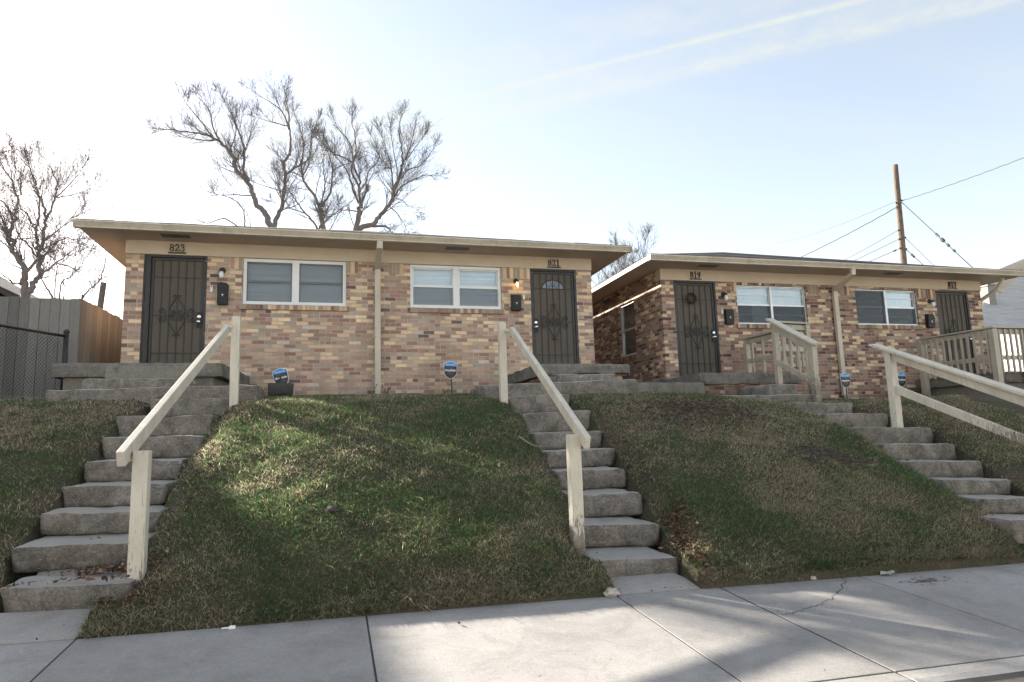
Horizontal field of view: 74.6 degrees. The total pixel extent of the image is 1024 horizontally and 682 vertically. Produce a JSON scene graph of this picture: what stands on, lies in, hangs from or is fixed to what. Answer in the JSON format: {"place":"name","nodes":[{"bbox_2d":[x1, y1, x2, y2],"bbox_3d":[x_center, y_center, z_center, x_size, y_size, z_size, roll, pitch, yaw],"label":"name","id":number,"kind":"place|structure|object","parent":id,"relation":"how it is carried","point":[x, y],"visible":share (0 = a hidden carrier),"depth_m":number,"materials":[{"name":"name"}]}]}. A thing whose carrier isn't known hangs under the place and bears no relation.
{"place":"outdoors","nodes":[
{"label":"outdoors","id":0,"kind":"place"},
{"bbox_2d":[0,563,1023,681],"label":"sidewalk","id":1,"kind":"structure","parent":0,"point":[636,629],"depth_m":3.73,"materials":[{"name":"concrete"}]},
{"bbox_2d":[222,625,236,628],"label":"litter","id":2,"kind":"object","parent":1,"relation":"on","point":[232,627],"visible":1,"depth_m":3.92,"materials":[{"name":"white paper"}]},
{"bbox_2d":[603,587,619,596],"bbox_3d":[0.675,1.712,4.571,0.116,0.075,0.075,0,-8,-15],"label":"stone","id":3,"kind":"object","parent":1,"relation":"on","point":[611,592],"visible":0.98,"depth_m":4.55,"materials":[{"name":"white stone"}]},
{"bbox_2d":[880,570,894,574],"bbox_3d":[2.838,1.753,5.098,0.120,0.025,0.070,0,-8,-15],"label":"stone","id":4,"kind":"object","parent":1,"relation":"on","point":[885,572],"visible":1,"depth_m":5.10,"materials":[{"name":"stone"}]},
{"bbox_2d":[0,389,1023,638],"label":"ground","id":5,"kind":"structure","parent":0,"point":[946,563],"depth_m":5.58,"materials":[{"name":"green plant"}]},
{"bbox_2d":[0,278,37,297],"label":"neighbour house","id":6,"kind":"structure","parent":5,"relation":"on","point":[8,289],"depth_m":16.38,"materials":[{"name":"white"}]},
{"bbox_2d":[0,324,69,396],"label":"chain link fence","id":7,"kind":"object","parent":5,"relation":"on","point":[65,347],"visible":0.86,"depth_m":9.62,"materials":[{"name":"black metal"}]},
{"bbox_2d":[0,128,121,299],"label":"bare tree","id":8,"kind":"object","parent":5,"relation":"on","point":[28,288],"visible":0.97,"depth_m":12.13,"materials":[{"name":"brown plant"}]},
{"bbox_2d":[0,296,122,399],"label":"wooden fence","id":9,"kind":"object","parent":5,"relation":"on","point":[95,334],"visible":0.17,"depth_m":10.49,"materials":[{"name":"grey wood"}]},
{"bbox_2d":[26,228,99,298],"bbox_3d":[-10.711,-0.344,15.586,1.837,4.748,1.152,-3,-8,7],"label":"tree","id":10,"kind":"object","parent":5,"relation":"on","point":[71,275],"visible":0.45,"depth_m":15.83,"materials":[{"name":"brown plant"}]},
{"bbox_2d":[59,242,107,298],"bbox_3d":[-10.306,-0.307,16.077,1.163,4.791,0.459,0,-8,-15],"label":"bare sapling","id":11,"kind":"object","parent":5,"relation":"on","point":[82,296],"visible":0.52,"depth_m":16.29,"materials":[{"name":"brown plant"}]},
{"bbox_2d":[97,282,106,308],"bbox_3d":[-22.298,1.024,35.724,0.953,8.482,0.336,0,-8,-15],"label":"utility pole","id":12,"kind":"object","parent":5,"relation":"on","point":[102,291],"visible":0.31,"depth_m":36.20,"materials":[{"name":"brown wood"}]},
{"bbox_2d":[0,536,220,607],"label":"fallen leaves","id":13,"kind":"object","parent":5,"relation":"on","point":[122,568],"visible":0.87,"depth_m":4.25,"materials":[{"name":"brown plant"}]},
{"bbox_2d":[0,398,228,612],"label":"concrete stairs","id":14,"kind":"structure","parent":5,"relation":"on","point":[96,506],"depth_m":5.05,"materials":[{"name":"grey concrete"}]},
{"bbox_2d":[116,316,240,581],"bbox_3d":[-2.880,0.676,6.101,0.189,2.492,3.768,0,-8,-14],"label":"stair handrail","id":15,"kind":"object","parent":14,"relation":"on","point":[127,451],"visible":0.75,"depth_m":4.41,"materials":[{"name":"beige paint"}]},
{"bbox_2d":[51,363,249,389],"bbox_3d":[-5.197,0.892,9.789,2.264,1.008,2.800,0,-8,-15],"label":"porch","id":16,"kind":"object","parent":5,"relation":"on","point":[82,376],"visible":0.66,"depth_m":9.06,"materials":[{"name":"concrete"}]},
{"bbox_2d":[46,384,264,403],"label":"concrete slab","id":17,"kind":"structure","parent":5,"relation":"on","point":[147,394],"depth_m":8.15,"materials":[{"name":"grey concrete"}]},
{"bbox_2d":[178,175,253,225],"bbox_3d":[-10.859,-1.446,24.399,2.746,9.446,1.025,0,-8,-15],"label":"bare sapling","id":18,"kind":"object","parent":5,"relation":"on","point":[244,211],"visible":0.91,"depth_m":25.07,"materials":[{"name":"brown plant"}]},
{"bbox_2d":[146,63,335,226],"bbox_3d":[-10.965,-4.257,27.118,7.507,15.787,3.753,0,-8,-15],"label":"bare tree","id":19,"kind":"object","parent":5,"relation":"on","point":[245,178],"visible":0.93,"depth_m":27.57,"materials":[{"name":"brown plant"}]},
{"bbox_2d":[268,383,293,395],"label":"concrete block","id":20,"kind":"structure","parent":5,"relation":"on","point":[280,389],"depth_m":10.98,"materials":[{"name":"grey concrete"}]},
{"bbox_2d":[272,368,288,382],"bbox_3d":[-3.864,0.677,11.198,0.265,0.466,0.187,0,-8,-15],"label":"yard sign","id":21,"kind":"object","parent":20,"relation":"on","point":[280,375],"visible":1,"depth_m":11.28,"materials":[{"name":"blue plastic"}]},
{"bbox_2d":[259,115,368,228],"bbox_3d":[-7.821,-3.156,26.705,4.344,13.306,3.649,0,-8,-15],"label":"bare tree","id":22,"kind":"object","parent":5,"relation":"on","point":[319,207],"visible":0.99,"depth_m":27.01,"materials":[{"name":"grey plant"}]},
{"bbox_2d":[325,505,339,513],"bbox_3d":[-1.371,1.287,5.141,0.119,0.066,0.086,0,-8,-15],"label":"clod","id":23,"kind":"object","parent":5,"relation":"on","point":[330,508],"visible":0.99,"depth_m":5.11,"materials":[{"name":"grey stone"}]},
{"bbox_2d":[73,218,631,395],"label":"brick duplex","id":24,"kind":"structure","parent":5,"relation":"on","point":[323,311],"depth_m":12.05,"materials":[{"name":"brown brick"}]},
{"bbox_2d":[139,254,207,362],"bbox_3d":[-5.699,-0.424,11.364,0.985,2.080,0.203,0,-8,-15],"label":"security door","id":25,"kind":"structure","parent":24,"relation":"in","point":[173,317],"depth_m":11.36,"materials":[{"name":"black metal"}]},
{"bbox_2d":[219,267,225,277],"bbox_3d":[-4.977,-1.172,11.536,0.110,0.214,0.142,0,-8,-15],"label":"wall lamp","id":26,"kind":"object","parent":24,"relation":"attached to","point":[222,270],"visible":1,"depth_m":11.48,"materials":[{"name":"white glass"}]},
{"bbox_2d":[217,282,228,304],"bbox_3d":[-4.944,-0.806,11.501,0.170,0.380,0.108,0,-8,-15],"label":"mailbox","id":27,"kind":"object","parent":24,"relation":"attached to","point":[222,293],"visible":1,"depth_m":11.46,"materials":[{"name":"black metal"}]},
{"bbox_2d":[239,258,348,310],"bbox_3d":[-3.843,-0.985,11.944,1.843,0.915,0.182,0,-8,-15],"label":"window","id":28,"kind":"structure","parent":24,"relation":"in","point":[297,283],"depth_m":11.96,"materials":[{"name":"grey glass"}]},
{"bbox_2d":[408,264,504,313],"bbox_3d":[-1.054,-0.961,12.688,1.835,0.915,0.183,0,-8,-15],"label":"window","id":29,"kind":"structure","parent":24,"relation":"in","point":[452,276],"depth_m":12.70,"materials":[{"name":"grey glass"}]},
{"bbox_2d":[511,294,520,310],"bbox_3d":[0.080,-0.742,12.843,0.184,0.327,0.100,0,-8,-15],"label":"mailbox","id":30,"kind":"object","parent":24,"relation":"attached to","point":[515,302],"visible":1,"depth_m":12.80,"materials":[{"name":"black metal"}]},
{"bbox_2d":[513,278,518,287],"bbox_3d":[0.093,-1.109,12.884,0.110,0.214,0.142,0,-8,-15],"label":"wall lamp","id":31,"kind":"object","parent":24,"relation":"attached to","point":[515,281],"visible":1,"depth_m":12.87,"materials":[{"name":"glass"}]},
{"bbox_2d":[530,269,578,363],"bbox_3d":[0.818,-0.362,13.101,0.945,2.095,0.203,0,-8,-15],"label":"security door","id":32,"kind":"structure","parent":24,"relation":"in","point":[553,292],"depth_m":13.11,"materials":[{"name":"black metal"}]},
{"bbox_2d":[303,97,452,233],"bbox_3d":[-5.388,-3.404,28.439,6.658,14.147,4.388,0,-8,-15],"label":"bare tree","id":33,"kind":"object","parent":5,"relation":"on","point":[393,193],"visible":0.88,"depth_m":28.39,"materials":[{"name":"brown plant"}]},
{"bbox_2d":[293,393,468,395],"bbox_3d":[-2.139,0.974,11.674,3.799,0.131,0.215,0,-8,-15],"label":"stone edging","id":34,"kind":"object","parent":5,"relation":"on","point":[383,394],"visible":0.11,"depth_m":11.61,"materials":[{"name":"concrete"}]},
{"bbox_2d":[444,361,456,393],"bbox_3d":[-1.073,0.654,11.776,0.240,0.621,0.019,0,-8,-15],"label":"yard sign","id":35,"kind":"object","parent":5,"relation":"on","point":[450,369],"visible":1,"depth_m":11.79,"materials":[{"name":"blue plastic"}]},
{"bbox_2d":[0,392,1017,639],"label":"fallen leaves","id":36,"kind":"object","parent":5,"relation":"on","point":[696,408],"visible":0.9,"depth_m":7.45,"materials":[{"name":"brown plant"}]},
{"bbox_2d":[133,393,901,595],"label":"soil clods","id":37,"kind":"object","parent":5,"relation":"on","point":[818,450],"visible":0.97,"depth_m":7.30,"materials":[{"name":"brown soil"}]},
{"bbox_2d":[518,436,552,446],"bbox_3d":[0.243,1.061,7.120,0.368,0.121,0.081,-3,-8,11],"label":"broken strip","id":38,"kind":"object","parent":5,"relation":"on","point":[533,444],"visible":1,"depth_m":7.10,"materials":[{"name":"beige paint"}]},
{"bbox_2d":[471,379,638,398],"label":"concrete slab","id":39,"kind":"structure","parent":5,"relation":"on","point":[584,387],"depth_m":9.55,"materials":[{"name":"grey concrete"}]},
{"bbox_2d":[507,363,629,383],"bbox_3d":[1.025,0.961,11.460,1.706,1.009,2.829,0,-8,-15],"label":"porch","id":40,"kind":"object","parent":5,"relation":"on","point":[557,372],"visible":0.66,"depth_m":10.82,"materials":[{"name":"concrete"}]},
{"bbox_2d":[508,394,677,576],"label":"concrete stairs","id":41,"kind":"structure","parent":5,"relation":"on","point":[617,540],"depth_m":6.14,"materials":[{"name":"grey concrete"}]},
{"bbox_2d":[497,322,590,555],"bbox_3d":[0.249,0.777,6.949,0.192,2.554,3.566,0,-8,-10],"label":"stair handrail","id":42,"kind":"object","parent":41,"relation":"on","point":[578,438],"visible":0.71,"depth_m":5.38,"materials":[{"name":"beige paint"}]},
{"bbox_2d":[591,243,628,286],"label":"bare tree","id":43,"kind":"object","parent":5,"relation":"on","point":[612,273],"visible":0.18,"depth_m":48.22,"materials":[{"name":"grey plant"}]},
{"bbox_2d":[608,222,658,274],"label":"bare tree","id":44,"kind":"object","parent":5,"relation":"on","point":[638,252],"visible":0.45,"depth_m":53.69,"materials":[{"name":"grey plant"}]},
{"bbox_2d":[638,382,704,393],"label":"concrete slab","id":45,"kind":"structure","parent":5,"relation":"on","point":[688,387],"depth_m":10.35,"materials":[{"name":"grey concrete"}]},
{"bbox_2d":[648,498,716,571],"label":"fallen leaves","id":46,"kind":"object","parent":5,"relation":"on","point":[680,535],"visible":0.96,"depth_m":5.38,"materials":[{"name":"brown plant"}]},
{"bbox_2d":[644,372,801,394],"bbox_3d":[4.059,1.123,12.265,2.229,1.008,2.799,0,-8,-15],"label":"porch","id":47,"kind":"object","parent":5,"relation":"on","point":[746,383],"visible":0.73,"depth_m":11.68,"materials":[{"name":"concrete"}]},
{"bbox_2d":[742,318,821,401],"bbox_3d":[4.962,0.408,12.108,0.857,1.544,3.331,-3,-8,7],"label":"porch railing","id":48,"kind":"object","parent":47,"relation":"on","point":[791,331],"visible":0.84,"depth_m":11.56,"materials":[{"name":"beige paint"}]},
{"bbox_2d":[751,412,759,415],"bbox_3d":[2.936,0.877,8.105,0.106,0.059,0.072,3,-10,-31],"label":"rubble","id":49,"kind":"object","parent":5,"relation":"on","point":[755,414],"visible":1,"depth_m":8.08,"materials":[{"name":"stone"}]},
{"bbox_2d":[718,394,812,401],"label":"concrete slab","id":50,"kind":"structure","parent":5,"relation":"on","point":[797,397],"depth_m":10.42,"materials":[{"name":"grey concrete"}]},
{"bbox_2d":[592,252,1023,398],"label":"brick duplex","id":51,"kind":"structure","parent":5,"relation":"on","point":[650,323],"depth_m":14.64,"materials":[{"name":"brown brick"}]},
{"bbox_2d":[618,300,637,362],"bbox_3d":[2.670,-0.222,15.319,0.170,1.320,0.970,0,-8,-15],"label":"window","id":52,"kind":"structure","parent":51,"relation":"in","point":[628,332],"depth_m":15.43,"materials":[{"name":"metal"}]},
{"bbox_2d":[673,280,720,376],"bbox_3d":[3.801,-0.183,13.873,0.970,2.135,0.203,0,-8,-15],"label":"security door","id":53,"kind":"structure","parent":51,"relation":"in","point":[698,347],"depth_m":13.88,"materials":[{"name":"black metal"}]},
{"bbox_2d":[686,292,696,304],"bbox_3d":[3.702,-0.877,13.862,0.266,0.262,0.064,0,-8,-15],"label":"wreath","id":54,"kind":"object","parent":53,"relation":"hanging from","point":[694,296],"visible":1,"depth_m":13.86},
{"bbox_2d":[721,292,727,300],"bbox_3d":[4.445,-0.934,14.024,0.110,0.214,0.142,0,-8,-15],"label":"wall lamp","id":55,"kind":"object","parent":51,"relation":"attached to","point":[724,295],"visible":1,"depth_m":13.98,"materials":[{"name":"white glass"}]},
{"bbox_2d":[724,309,733,324],"bbox_3d":[4.521,-0.511,13.998,0.184,0.327,0.100,0,-8,-15],"label":"mailbox","id":56,"kind":"object","parent":51,"relation":"attached to","point":[728,316],"visible":1,"depth_m":13.96,"materials":[{"name":"black metal"}]},
{"bbox_2d":[736,285,811,328],"bbox_3d":[5.550,-0.712,14.440,1.815,0.930,0.222,0,-8,-15],"label":"window","id":57,"kind":"structure","parent":51,"relation":"in","point":[779,307],"depth_m":14.47,"materials":[{"name":"glass"}]},
{"bbox_2d":[854,289,922,329],"bbox_3d":[8.432,-0.703,15.211,1.780,0.900,0.222,0,-8,-15],"label":"window","id":58,"kind":"structure","parent":51,"relation":"in","point":[897,302],"depth_m":15.26,"materials":[{"name":"glass"}]},
{"bbox_2d":[925,314,934,327],"bbox_3d":[9.535,-0.464,15.334,0.184,0.327,0.100,0,-8,-15],"label":"mailbox","id":59,"kind":"object","parent":51,"relation":"attached to","point":[930,320],"visible":1,"depth_m":15.30,"materials":[{"name":"black metal"}]},
{"bbox_2d":[927,299,934,306],"bbox_3d":[9.614,-0.871,15.399,0.110,0.214,0.142,0,-8,-15],"label":"wall lamp","id":60,"kind":"object","parent":51,"relation":"attached to","point":[929,301],"visible":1,"depth_m":15.35,"materials":[{"name":"white glass"}]},
{"bbox_2d":[935,290,976,373],"bbox_3d":[10.255,-0.141,15.596,0.950,2.070,0.203,0,-8,-15],"label":"security door","id":61,"kind":"structure","parent":51,"relation":"in","point":[953,312],"depth_m":15.63,"materials":[{"name":"black metal"}]},
{"bbox_2d":[840,372,849,398],"bbox_3d":[6.843,0.921,13.783,0.240,0.555,0.019,0,-8,-15],"label":"yard sign","id":62,"kind":"object","parent":5,"relation":"on","point":[845,379],"visible":1,"depth_m":13.79,"materials":[{"name":"blue plastic"}]},
{"bbox_2d":[822,398,884,399],"bbox_3d":[7.158,1.225,13.655,4.282,0.127,0.222,0,-8,-15],"label":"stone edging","id":63,"kind":"object","parent":5,"relation":"on","point":[849,399],"visible":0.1,"depth_m":13.42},
{"bbox_2d":[892,164,906,263],"bbox_3d":[19.178,-2.655,32.746,0.728,12.448,0.343,0,-8,-15],"label":"utility pole","id":64,"kind":"object","parent":5,"relation":"on","point":[901,237],"visible":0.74,"depth_m":33.19,"materials":[{"name":"brown wood"}]},
{"bbox_2d":[780,202,893,242],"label":"utility wire","id":65,"kind":"object","parent":64,"relation":"attached to","point":[842,223],"visible":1,"depth_m":43.61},
{"bbox_2d":[801,207,895,256],"bbox_3d":[17.419,-5.310,40.003,0.041,0.574,14.011,0,-8,-13],"label":"utility wire","id":66,"kind":"object","parent":64,"relation":"attached to","point":[850,232],"visible":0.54,"depth_m":36.37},
{"bbox_2d":[845,230,897,259],"bbox_3d":[21.059,-4.864,46.143,0.026,2.472,26.288,-3,-8,9],"label":"utility wire","id":67,"kind":"object","parent":64,"relation":"attached to","point":[873,244],"visible":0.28,"depth_m":36.27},
{"bbox_2d":[856,239,898,259],"bbox_3d":[19.511,-4.316,43.029,0.030,1.493,19.977,-2,-8,3],"label":"utility wire","id":68,"kind":"object","parent":64,"relation":"attached to","point":[879,248],"visible":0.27,"depth_m":34.60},
{"bbox_2d":[901,202,1000,293],"bbox_3d":[17.499,-3.841,26.983,0.148,7.809,12.587,-4,-9,18],"label":"utility wire","id":69,"kind":"object","parent":64,"relation":"attached to","point":[943,241],"visible":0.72,"depth_m":27.51,"materials":[{"name":"black metal"}]},
{"bbox_2d":[902,157,1023,200],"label":"utility wire","id":70,"kind":"object","parent":64,"relation":"attached to","point":[965,179],"visible":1,"depth_m":28.52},
{"bbox_2d":[898,372,905,396],"bbox_3d":[8.202,0.927,14.147,0.240,0.565,0.019,0,-8,-15],"label":"yard sign","id":71,"kind":"object","parent":5,"relation":"on","point":[902,379],"visible":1,"depth_m":14.16,"materials":[{"name":"blue plastic"}]},
{"bbox_2d":[787,402,1023,544],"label":"concrete stairs","id":72,"kind":"structure","parent":5,"relation":"on","point":[918,449],"depth_m":7.52,"materials":[{"name":"grey concrete"}]},
{"bbox_2d":[869,344,1023,444],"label":"stair handrail","id":73,"kind":"object","parent":72,"relation":"on","point":[1007,392],"visible":0.82,"depth_m":8.04,"materials":[{"name":"beige paint"}]},
{"bbox_2d":[916,371,1023,395],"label":"porch","id":74,"kind":"object","parent":5,"relation":"on","point":[940,386],"visible":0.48,"depth_m":14.04,"materials":[{"name":"concrete"}]},
{"bbox_2d":[916,326,1023,396],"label":"porch railing","id":75,"kind":"object","parent":74,"relation":"on","point":[995,357],"visible":0.85,"depth_m":13.47,"materials":[{"name":"beige paint"}]},
{"bbox_2d":[980,259,1023,371],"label":"neighbour house","id":76,"kind":"structure","parent":5,"relation":"on","point":[1005,307],"depth_m":20.36,"materials":[{"name":"white"}]},
{"bbox_2d":[0,0,1023,319],"label":"sky","id":77,"kind":"structure","parent":0,"point":[731,126],"materials":[{"name":"blue"}]},
{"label":"road","id":78,"kind":"structure","parent":0,"visible":0},
{"bbox_2d":[825,656,1023,681],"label":"kerb","id":79,"kind":"structure","parent":78,"relation":"on","point":[972,670],"depth_m":3.27,"materials":[{"name":"concrete"}]}
]}

